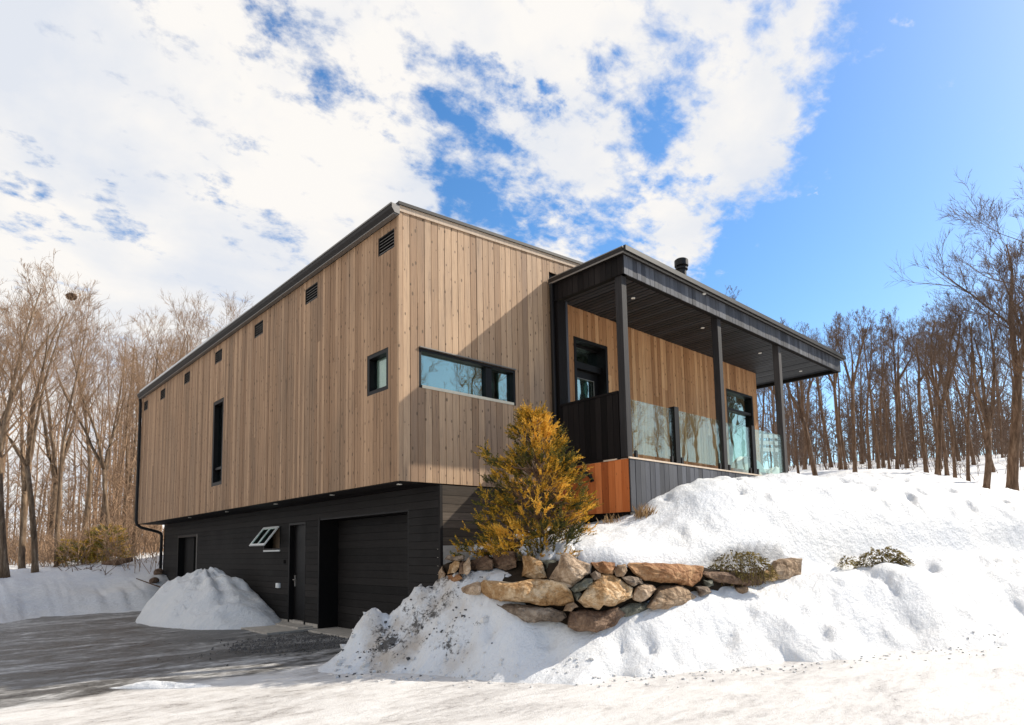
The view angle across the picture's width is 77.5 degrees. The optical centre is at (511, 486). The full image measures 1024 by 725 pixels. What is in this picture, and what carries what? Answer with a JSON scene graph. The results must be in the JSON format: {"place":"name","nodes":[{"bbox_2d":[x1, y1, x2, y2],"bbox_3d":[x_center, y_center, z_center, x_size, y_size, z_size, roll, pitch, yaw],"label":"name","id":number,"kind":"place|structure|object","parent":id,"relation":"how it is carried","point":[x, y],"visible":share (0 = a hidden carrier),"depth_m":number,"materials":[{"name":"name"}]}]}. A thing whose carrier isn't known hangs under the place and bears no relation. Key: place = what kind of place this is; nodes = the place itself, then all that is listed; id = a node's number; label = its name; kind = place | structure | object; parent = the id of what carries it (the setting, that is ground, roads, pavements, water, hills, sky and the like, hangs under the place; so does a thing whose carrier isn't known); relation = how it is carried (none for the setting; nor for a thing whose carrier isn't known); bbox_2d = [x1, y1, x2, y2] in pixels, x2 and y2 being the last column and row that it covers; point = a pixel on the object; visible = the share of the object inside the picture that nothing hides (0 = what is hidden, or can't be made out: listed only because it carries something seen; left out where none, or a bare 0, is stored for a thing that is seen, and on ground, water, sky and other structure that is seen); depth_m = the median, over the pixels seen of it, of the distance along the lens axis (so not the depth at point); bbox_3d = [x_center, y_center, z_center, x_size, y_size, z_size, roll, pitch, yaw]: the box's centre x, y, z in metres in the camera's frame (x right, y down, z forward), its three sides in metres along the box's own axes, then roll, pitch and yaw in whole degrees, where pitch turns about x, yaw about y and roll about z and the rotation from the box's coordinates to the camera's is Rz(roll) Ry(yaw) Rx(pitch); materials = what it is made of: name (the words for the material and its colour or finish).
{"place":"outdoors","nodes":[
{"label":"outdoors","id":0,"kind":"place"},
{"bbox_2d":[189,631,348,665],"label":"gravel","id":1,"kind":"structure","parent":0,"point":[305,639],"depth_m":11.38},
{"bbox_2d":[241,625,316,634],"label":"pavement","id":2,"kind":"structure","parent":0,"point":[272,629],"depth_m":13.37,"materials":[{"name":"concrete"}]},
{"bbox_2d":[308,627,351,637],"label":"pavement","id":3,"kind":"structure","parent":0,"point":[341,632],"depth_m":12.90,"materials":[{"name":"concrete"}]},
{"bbox_2d":[0,454,1023,684],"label":"snow","id":4,"kind":"structure","parent":0,"point":[958,541],"depth_m":10.33,"materials":[{"name":"snow"}]},
{"bbox_2d":[0,258,72,577],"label":"bare tree","id":5,"kind":"object","parent":4,"relation":"on","point":[4,569],"visible":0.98,"depth_m":19.68,"materials":[{"name":"brown plant"}]},
{"bbox_2d":[0,265,95,438],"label":"bare tree","id":6,"kind":"object","parent":4,"relation":"on","point":[38,350],"visible":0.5,"depth_m":22.85,"materials":[{"name":"brown plant"}]},
{"bbox_2d":[0,274,113,572],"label":"bare tree","id":7,"kind":"object","parent":4,"relation":"on","point":[25,461],"visible":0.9,"depth_m":20.78,"materials":[{"name":"brown plant"}]},
{"bbox_2d":[0,249,138,568],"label":"bare tree","id":8,"kind":"object","parent":4,"relation":"on","point":[22,542],"visible":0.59,"depth_m":22.52,"materials":[{"name":"brown plant"}]},
{"bbox_2d":[0,301,149,560],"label":"bare tree","id":9,"kind":"object","parent":4,"relation":"on","point":[53,461],"visible":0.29,"depth_m":34.24,"materials":[{"name":"brown plant"}]},
{"bbox_2d":[38,280,113,566],"bbox_3d":[-16.876,-2.549,25.125,3.712,11.789,2.722,-6,-7,23],"label":"bare tree","id":10,"kind":"object","parent":4,"relation":"on","point":[58,505],"visible":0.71,"depth_m":25.08,"materials":[{"name":"brown plant"}]},
{"bbox_2d":[54,537,111,564],"bbox_3d":[-16.128,2.429,24.031,1.927,1.085,2.122,4,-8,-43],"label":"evergreen shrub","id":11,"kind":"object","parent":4,"relation":"on","point":[76,560],"visible":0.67,"depth_m":23.71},
{"bbox_2d":[5,510,163,573],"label":"undergrowth","id":12,"kind":"object","parent":4,"relation":"on","point":[46,552],"visible":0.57,"depth_m":24.44,"materials":[{"name":"plant"}]},
{"bbox_2d":[44,311,132,557],"bbox_3d":[-19.270,-2.184,28.793,3.621,11.481,3.899,0,-6,-16],"label":"bare tree","id":13,"kind":"object","parent":4,"relation":"on","point":[90,468],"visible":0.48,"depth_m":28.67,"materials":[{"name":"brown plant"}]},
{"bbox_2d":[24,311,153,548],"bbox_3d":[-18.300,-2.038,27.726,4.053,10.775,5.600,-4,-6,25],"label":"bare tree","id":14,"kind":"object","parent":4,"relation":"on","point":[102,462],"visible":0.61,"depth_m":27.35,"materials":[{"name":"brown plant"}]},
{"bbox_2d":[61,324,148,536],"bbox_3d":[-19.561,-2.196,31.102,2.730,11.826,3.723,-3,-7,16],"label":"bare tree","id":15,"kind":"object","parent":4,"relation":"on","point":[102,505],"visible":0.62,"depth_m":31.64,"materials":[{"name":"brown plant"}]},
{"bbox_2d":[0,325,215,560],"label":"wood","id":16,"kind":"object","parent":4,"relation":"on","point":[115,502],"visible":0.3,"depth_m":39.28,"materials":[{"name":"plant"}]},
{"bbox_2d":[80,523,135,561],"bbox_3d":[-15.593,2.146,24.550,2.001,1.498,1.971,4,-8,-43],"label":"evergreen shrub","id":17,"kind":"object","parent":4,"relation":"on","point":[109,533],"visible":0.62,"depth_m":24.33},
{"bbox_2d":[101,557,132,564],"bbox_3d":[-14.530,2.770,23.478,1.081,0.365,0.233,-1,-6,2],"label":"fallen log","id":18,"kind":"object","parent":4,"relation":"on","point":[127,560],"visible":0.85,"depth_m":23.40,"materials":[{"name":"wood"}]},
{"bbox_2d":[84,316,176,530],"bbox_3d":[-22.600,-2.700,37.785,4.980,14.066,8.515,0,-6,-11],"label":"bare tree","id":19,"kind":"object","parent":4,"relation":"on","point":[134,455],"visible":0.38,"depth_m":38.00,"materials":[{"name":"brown plant"}]},
{"bbox_2d":[83,313,192,554],"bbox_3d":[-14.560,-2.030,26.593,5.078,10.261,5.197,1,-6,-21],"label":"bare tree","id":20,"kind":"object","parent":4,"relation":"on","point":[154,376],"visible":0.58,"depth_m":26.09,"materials":[{"name":"brown plant"}]},
{"bbox_2d":[106,311,205,550],"bbox_3d":[-18.798,-3.069,33.728,4.696,13.624,4.650,4,-8,-32],"label":"bare tree","id":21,"kind":"object","parent":4,"relation":"on","point":[180,333],"visible":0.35,"depth_m":34.63,"materials":[{"name":"brown plant"}]},
{"bbox_2d":[108,288,213,389],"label":"bare tree","id":22,"kind":"object","parent":4,"relation":"on","point":[173,339],"visible":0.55,"depth_m":30.18,"materials":[{"name":"brown plant"}]},
{"bbox_2d":[115,304,240,409],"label":"bare tree","id":23,"kind":"object","parent":4,"relation":"on","point":[160,341],"visible":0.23,"depth_m":33.88,"materials":[{"name":"brown plant"}]},
{"bbox_2d":[185,288,253,348],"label":"bare tree","id":24,"kind":"object","parent":4,"relation":"on","point":[226,306],"visible":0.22,"depth_m":34.91,"materials":[{"name":"brown plant"}]},
{"bbox_2d":[337,572,492,677],"bbox_3d":[-1.391,1.870,8.898,2.438,1.305,1.383,-1,-6,1],"label":"grit","id":25,"kind":"object","parent":4,"relation":"on","point":[407,658],"visible":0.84,"depth_m":8.83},
{"bbox_2d":[460,582,480,595],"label":"boulder","id":26,"kind":"object","parent":4,"relation":"on","point":[472,589],"visible":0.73,"depth_m":8.92,"materials":[{"name":"beige stone"}]},
{"bbox_2d":[497,604,566,622],"bbox_3d":[0.115,1.681,8.783,1.385,0.342,0.686,-3,-6,23],"label":"boulder","id":27,"kind":"object","parent":4,"relation":"on","point":[530,614],"visible":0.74,"depth_m":8.44,"materials":[{"name":"grey stone"}]},
{"bbox_2d":[478,578,574,605],"bbox_3d":[0.181,1.442,8.801,1.466,0.373,0.850,-3,-6,20],"label":"boulder","id":28,"kind":"object","parent":27,"relation":"on","point":[545,592],"visible":0.98,"depth_m":8.50,"materials":[{"name":"stone"}]},
{"bbox_2d":[523,554,546,578],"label":"boulder","id":29,"kind":"object","parent":28,"relation":"on","point":[533,568],"visible":0.91,"depth_m":8.92,"materials":[{"name":"stone"}]},
{"bbox_2d":[538,547,557,561],"bbox_3d":[0.579,0.999,9.386,0.467,0.241,0.333,4,-8,-43],"label":"snow clump","id":30,"kind":"object","parent":4,"relation":"on","point":[552,556],"visible":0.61,"depth_m":9.25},
{"bbox_2d":[567,607,626,630],"bbox_3d":[1.142,1.767,8.569,0.891,0.299,0.653,0,-6,-14],"label":"boulder","id":31,"kind":"object","parent":4,"relation":"on","point":[589,620],"visible":0.94,"depth_m":8.33,"materials":[{"name":"brown stone"}]},
{"bbox_2d":[578,573,632,611],"bbox_3d":[1.290,1.414,8.602,0.893,0.494,0.591,1,-6,-22],"label":"boulder","id":32,"kind":"object","parent":31,"relation":"on","point":[603,590],"visible":0.96,"depth_m":8.40,"materials":[{"name":"stone"}]},
{"bbox_2d":[590,561,615,573],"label":"boulder","id":33,"kind":"object","parent":32,"relation":"on","point":[604,567],"visible":0.87,"depth_m":8.65,"materials":[{"name":"orange stone"}]},
{"bbox_2d":[619,602,648,617],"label":"boulder","id":34,"kind":"object","parent":4,"relation":"on","point":[634,609],"visible":0.73,"depth_m":8.69,"materials":[{"name":"grey stone"}]},
{"bbox_2d":[632,584,655,601],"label":"boulder","id":35,"kind":"object","parent":34,"relation":"on","point":[641,592],"visible":0.95,"depth_m":8.71,"materials":[{"name":"beige stone"}]},
{"bbox_2d":[622,575,642,585],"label":"boulder","id":36,"kind":"object","parent":35,"relation":"on","point":[632,580],"visible":0.88,"depth_m":8.69,"materials":[{"name":"grey stone"}]},
{"bbox_2d":[614,563,629,577],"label":"boulder","id":37,"kind":"object","parent":36,"relation":"on","point":[622,571],"visible":0.94,"depth_m":8.65,"materials":[{"name":"brown stone"}]},
{"bbox_2d":[334,574,1008,687],"bbox_3d":[2.758,1.754,8.661,10.447,1.353,2.492,-1,-6,-4],"label":"ice rubble","id":38,"kind":"object","parent":4,"relation":"on","point":[358,676],"visible":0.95,"depth_m":8.41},
{"bbox_2d":[703,571,763,585],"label":"boulder","id":39,"kind":"object","parent":4,"relation":"on","point":[728,578],"visible":0.72,"depth_m":9.75,"materials":[{"name":"brown stone"}]},
{"bbox_2d":[708,550,778,588],"bbox_3d":[3.579,1.275,9.941,1.167,0.615,0.335,0,-6,-6],"label":"creeping shrub","id":40,"kind":"object","parent":4,"relation":"on","point":[762,573],"visible":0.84,"depth_m":9.93,"materials":[{"name":"green plant"}]},
{"bbox_2d":[757,387,769,465],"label":"bare tree","id":41,"kind":"object","parent":4,"relation":"on","point":[762,428],"visible":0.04,"depth_m":25.43,"materials":[{"name":"brown plant"}]},
{"bbox_2d":[756,387,775,466],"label":"bare tree","id":42,"kind":"object","parent":4,"relation":"on","point":[774,453],"visible":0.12,"depth_m":27.41,"materials":[{"name":"brown plant"}]},
{"bbox_2d":[759,434,777,451],"bbox_3d":[12.116,-1.480,30.004,1.400,2.240,0.136,-1,-6,0],"label":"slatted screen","id":43,"kind":"object","parent":4,"relation":"on","point":[768,442],"visible":0.17,"depth_m":30.00,"materials":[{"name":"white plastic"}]},
{"bbox_2d":[771,558,801,579],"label":"boulder","id":44,"kind":"object","parent":4,"relation":"on","point":[786,568],"visible":0.83,"depth_m":10.44,"materials":[{"name":"brown stone"}]},
{"bbox_2d":[780,317,799,473],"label":"bare tree","id":45,"kind":"object","parent":4,"relation":"on","point":[794,439],"visible":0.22,"depth_m":24.34,"materials":[{"name":"brown plant"}]},
{"bbox_2d":[771,321,822,475],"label":"bare tree","id":46,"kind":"object","parent":4,"relation":"on","point":[799,407],"visible":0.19,"depth_m":22.58,"materials":[{"name":"brown plant"}]},
{"bbox_2d":[803,335,833,469],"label":"bare tree","id":47,"kind":"object","parent":4,"relation":"on","point":[807,393],"visible":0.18,"depth_m":33.64,"materials":[{"name":"brown plant"}]},
{"bbox_2d":[807,333,832,467],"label":"bare tree","id":48,"kind":"object","parent":4,"relation":"on","point":[822,414],"visible":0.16,"depth_m":34.87,"materials":[{"name":"brown plant"}]},
{"bbox_2d":[801,311,857,469],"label":"bare tree","id":49,"kind":"object","parent":4,"relation":"on","point":[834,381],"visible":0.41,"depth_m":25.49,"materials":[{"name":"brown plant"}]},
{"bbox_2d":[820,327,857,469],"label":"bare tree","id":50,"kind":"object","parent":4,"relation":"on","point":[840,427],"visible":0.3,"depth_m":30.53,"materials":[{"name":"brown plant"}]},
{"bbox_2d":[822,306,882,472],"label":"bare tree","id":51,"kind":"object","parent":4,"relation":"on","point":[852,381],"visible":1,"depth_m":23.50,"materials":[{"name":"brown plant"}]},
{"bbox_2d":[845,333,871,463],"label":"bare tree","id":52,"kind":"object","parent":4,"relation":"on","point":[860,404],"visible":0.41,"depth_m":36.76,"materials":[{"name":"brown plant"}]},
{"bbox_2d":[851,306,887,468],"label":"bare tree","id":53,"kind":"object","parent":4,"relation":"on","point":[878,466],"visible":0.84,"depth_m":25.56,"materials":[{"name":"brown plant"}]},
{"bbox_2d":[860,321,885,468],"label":"bare tree","id":54,"kind":"object","parent":4,"relation":"on","point":[867,433],"visible":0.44,"depth_m":28.85,"materials":[{"name":"brown plant"}]},
{"bbox_2d":[868,314,891,468],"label":"bare tree","id":55,"kind":"object","parent":4,"relation":"on","point":[887,439],"visible":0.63,"depth_m":29.77,"materials":[{"name":"brown plant"}]},
{"bbox_2d":[853,545,915,568],"bbox_3d":[6.573,1.306,11.244,1.180,0.553,0.337,-1,-6,1],"label":"creeping shrub","id":56,"kind":"object","parent":4,"relation":"on","point":[887,555],"visible":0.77,"depth_m":11.25,"materials":[{"name":"green plant"}]},
{"bbox_2d":[873,321,899,467],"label":"bare tree","id":57,"kind":"object","parent":4,"relation":"on","point":[881,435],"visible":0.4,"depth_m":31.84,"materials":[{"name":"brown plant"}]},
{"bbox_2d":[757,355,1023,469],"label":"wood","id":58,"kind":"object","parent":4,"relation":"on","point":[974,424],"visible":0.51,"depth_m":39.10,"materials":[{"name":"plant"}]},
{"bbox_2d":[877,307,903,469],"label":"bare tree","id":59,"kind":"object","parent":4,"relation":"on","point":[894,338],"visible":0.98,"depth_m":26.18,"materials":[{"name":"brown plant"}]},
{"bbox_2d":[879,319,903,464],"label":"bare tree","id":60,"kind":"object","parent":4,"relation":"on","point":[887,323],"visible":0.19,"depth_m":33.70,"materials":[{"name":"brown plant"}]},
{"bbox_2d":[764,427,1023,478],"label":"undergrowth","id":61,"kind":"object","parent":4,"relation":"on","point":[866,465],"visible":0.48,"depth_m":28.98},
{"bbox_2d":[881,317,921,467],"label":"bare tree","id":62,"kind":"object","parent":4,"relation":"on","point":[898,378],"visible":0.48,"depth_m":30.99,"materials":[{"name":"brown plant"}]},
{"bbox_2d":[896,326,916,461],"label":"bare tree","id":63,"kind":"object","parent":4,"relation":"on","point":[907,387],"visible":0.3,"depth_m":35.97,"materials":[{"name":"brown plant"}]},
{"bbox_2d":[901,317,945,468],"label":"bare tree","id":64,"kind":"object","parent":4,"relation":"on","point":[932,413],"visible":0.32,"depth_m":29.77,"materials":[{"name":"brown plant"}]},
{"bbox_2d":[896,315,954,472],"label":"bare tree","id":65,"kind":"object","parent":4,"relation":"on","point":[923,446],"visible":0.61,"depth_m":26.77,"materials":[{"name":"brown plant"}]},
{"bbox_2d":[901,316,965,475],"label":"bare tree","id":66,"kind":"object","parent":4,"relation":"on","point":[946,470],"visible":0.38,"depth_m":26.47,"materials":[{"name":"brown plant"}]},
{"bbox_2d":[907,293,975,474],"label":"bare tree","id":67,"kind":"object","parent":4,"relation":"on","point":[938,444],"visible":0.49,"depth_m":23.65,"materials":[{"name":"brown plant"}]},
{"bbox_2d":[922,314,962,477],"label":"bare tree","id":68,"kind":"object","parent":4,"relation":"on","point":[951,428],"visible":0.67,"depth_m":22.92,"materials":[{"name":"brown plant"}]},
{"bbox_2d":[923,328,968,460],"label":"bare tree","id":69,"kind":"object","parent":4,"relation":"on","point":[956,450],"visible":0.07,"depth_m":33.69,"materials":[{"name":"brown plant"}]},
{"bbox_2d":[928,324,975,464],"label":"bare tree","id":70,"kind":"object","parent":4,"relation":"on","point":[970,440],"visible":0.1,"depth_m":30.64,"materials":[{"name":"brown plant"}]},
{"bbox_2d":[886,163,1023,490],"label":"bare tree","id":71,"kind":"object","parent":4,"relation":"on","point":[1012,478],"visible":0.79,"depth_m":21.94,"materials":[{"name":"brown plant"}]},
{"bbox_2d":[908,272,1023,488],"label":"bare tree","id":72,"kind":"object","parent":4,"relation":"on","point":[987,411],"visible":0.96,"depth_m":20.14,"materials":[{"name":"brown plant"}]},
{"bbox_2d":[911,231,1023,378],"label":"bare tree","id":73,"kind":"object","parent":4,"relation":"on","point":[1015,255],"visible":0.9,"depth_m":20.18,"materials":[{"name":"brown plant"}]},
{"bbox_2d":[948,306,987,481],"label":"bare tree","id":74,"kind":"object","parent":4,"relation":"on","point":[969,406],"visible":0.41,"depth_m":24.26,"materials":[{"name":"brown plant"}]},
{"bbox_2d":[951,325,995,471],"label":"bare tree","id":75,"kind":"object","parent":4,"relation":"on","point":[981,423],"visible":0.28,"depth_m":27.81,"materials":[{"name":"brown plant"}]},
{"bbox_2d":[988,334,1010,457],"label":"bare tree","id":76,"kind":"object","parent":4,"relation":"on","point":[998,393],"visible":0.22,"depth_m":33.63,"materials":[{"name":"brown plant"}]},
{"bbox_2d":[998,326,1023,466],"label":"bare tree","id":77,"kind":"object","parent":4,"relation":"on","point":[1011,379],"visible":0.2,"depth_m":29.09,"materials":[{"name":"brown plant"}]},
{"bbox_2d":[0,611,1023,724],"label":"driveway","id":78,"kind":"structure","parent":0,"point":[66,670],"depth_m":7.32,"materials":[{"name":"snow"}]},
{"bbox_2d":[112,680,211,688],"bbox_3d":[-4.341,2.470,7.872,1.294,0.163,0.200,-1,-6,-2],"label":"snow clump","id":79,"kind":"object","parent":78,"relation":"on","point":[150,684],"visible":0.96,"depth_m":7.82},
{"bbox_2d":[135,567,280,629],"bbox_3d":[-7.543,2.691,15.800,2.647,1.395,5.534,4,-8,-43],"label":"snow pile","id":80,"kind":"object","parent":78,"relation":"on","point":[211,598],"visible":0.99,"depth_m":14.75,"materials":[{"name":"snow"}]},
{"bbox_2d":[135,201,845,628],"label":"house","id":81,"kind":"structure","parent":78,"relation":"on","point":[317,431],"depth_m":12.63,"materials":[{"name":"wood"}]},
{"bbox_2d":[177,534,197,576],"bbox_3d":[-10.196,2.652,20.281,0.316,2.250,1.999,4,-8,-43],"label":"door","id":82,"kind":"structure","parent":81,"relation":"in","point":[186,559],"depth_m":20.81,"materials":[{"name":"black glass"}]},
{"bbox_2d":[211,397,223,486],"bbox_3d":[-7.476,-1.135,16.375,0.164,2.218,0.788,4,-8,-43],"label":"window","id":83,"kind":"structure","parent":81,"relation":"in","point":[216,468],"depth_m":16.57,"materials":[{"name":"black glass"}]},
{"bbox_2d":[249,526,281,551],"bbox_3d":[-5.824,1.260,15.395,0.700,0.900,1.400,4,-8,-43],"label":"awning window","id":84,"kind":"structure","parent":81,"relation":"in","point":[262,539],"depth_m":15.41,"materials":[{"name":"white plastic"}]},
{"bbox_2d":[293,525,304,620],"bbox_3d":[-4.775,1.944,14.380,0.127,2.180,0.770,4,-8,-43],"label":"door","id":85,"kind":"structure","parent":81,"relation":"in","point":[298,609],"depth_m":14.47,"materials":[{"name":"metal"}]},
{"bbox_2d":[338,514,407,628],"bbox_3d":[-2.599,1.745,12.624,0.140,2.300,3.330,4,-8,-43],"label":"garage door","id":86,"kind":"structure","parent":81,"relation":"in","point":[373,555],"depth_m":12.83,"materials":[{"name":"metal"}]},
{"bbox_2d":[367,347,387,395],"bbox_3d":[-2.186,-1.914,10.725,0.172,0.703,0.675,4,-8,-43],"label":"window","id":87,"kind":"structure","parent":81,"relation":"in","point":[377,363],"depth_m":10.87,"materials":[{"name":"black glass"}]},
{"bbox_2d":[419,346,515,405],"bbox_3d":[-0.872,-1.892,11.380,2.400,1.000,0.555,4,-8,-43],"label":"window","id":88,"kind":"structure","parent":81,"relation":"in","point":[438,371],"depth_m":11.23,"materials":[{"name":"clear glass"}]},
{"bbox_2d":[577,370,597,399],"bbox_3d":[1.543,-1.394,13.567,0.950,2.165,0.070,4,-8,-43],"label":"window","id":89,"kind":"structure","parent":81,"relation":"in","point":[587,383],"depth_m":13.72,"materials":[{"name":"glass"}]},
{"bbox_2d":[726,388,753,464],"bbox_3d":[6.366,-1.516,17.882,1.528,2.288,0.164,4,-8,-43],"label":"window","id":90,"kind":"structure","parent":81,"relation":"in","point":[740,415],"depth_m":17.96,"materials":[{"name":"clear glass"}]},
{"bbox_2d":[731,456,766,474],"bbox_3d":[5.738,-0.416,15.592,1.507,0.657,0.830,4,-8,-43],"label":"furniture cover","id":91,"kind":"object","parent":81,"relation":"on","point":[740,464],"visible":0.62,"depth_m":15.24,"materials":[{"name":"fabric"}]},
{"bbox_2d":[0,0,1023,527],"label":"sky","id":92,"kind":"structure","parent":0,"point":[789,151],"materials":[{"name":"blue"}]},
{"bbox_2d":[440,557,758,624],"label":"soil","id":93,"kind":"structure","parent":0,"point":[515,574],"depth_m":9.04,"materials":[{"name":"soil"}]},
{"bbox_2d":[470,556,493,570],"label":"boulder","id":94,"kind":"object","parent":93,"relation":"on","point":[484,563],"visible":0.91,"depth_m":9.41,"materials":[{"name":"brown stone"}]},
{"bbox_2d":[492,550,516,569],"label":"boulder","id":95,"kind":"object","parent":93,"relation":"on","point":[506,562],"visible":0.91,"depth_m":9.34,"materials":[{"name":"brown stone"}]},
{"bbox_2d":[449,399,603,559],"bbox_3d":[0.262,-0.079,9.928,2.235,2.590,2.020,-2,-6,14],"label":"conifer","id":96,"kind":"object","parent":93,"relation":"on","point":[528,417],"visible":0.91,"depth_m":9.60,"materials":[{"name":"yellow plant"}]},
{"bbox_2d":[555,543,577,560],"bbox_3d":[0.844,0.957,9.408,0.377,0.253,0.620,-3,-6,20],"label":"snow clump","id":97,"kind":"object","parent":93,"relation":"on","point":[561,549],"visible":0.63,"depth_m":9.22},
{"bbox_2d":[548,554,591,587],"bbox_3d":[0.793,1.153,8.749,0.612,0.468,0.576,-2,-6,9],"label":"boulder","id":98,"kind":"object","parent":93,"relation":"on","point":[568,570],"visible":0.92,"depth_m":8.60,"materials":[{"name":"beige stone"}]},
{"bbox_2d":[572,592,581,601],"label":"boulder","id":99,"kind":"object","parent":93,"relation":"on","point":[577,596],"visible":0.88,"depth_m":8.46,"materials":[{"name":"grey stone"}]},
{"bbox_2d":[569,577,594,593],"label":"boulder","id":100,"kind":"object","parent":99,"relation":"on","point":[583,584],"visible":0.99,"depth_m":8.45,"materials":[{"name":"grey stone"}]},
{"bbox_2d":[627,561,702,585],"bbox_3d":[2.232,1.262,9.298,1.601,0.390,0.564,2,-7,-31],"label":"boulder","id":101,"kind":"object","parent":93,"relation":"on","point":[682,574],"visible":0.98,"depth_m":9.02,"materials":[{"name":"beige stone"}]},
{"bbox_2d":[646,584,694,609],"bbox_3d":[2.276,1.583,9.191,1.197,0.357,0.464,4,-8,-43],"label":"boulder","id":102,"kind":"object","parent":93,"relation":"on","point":[665,597],"visible":0.93,"depth_m":8.93,"materials":[{"name":"brown stone"}]},
{"bbox_2d":[632,502,657,519],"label":"dry grass","id":103,"kind":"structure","parent":0,"point":[641,512],"depth_m":10.88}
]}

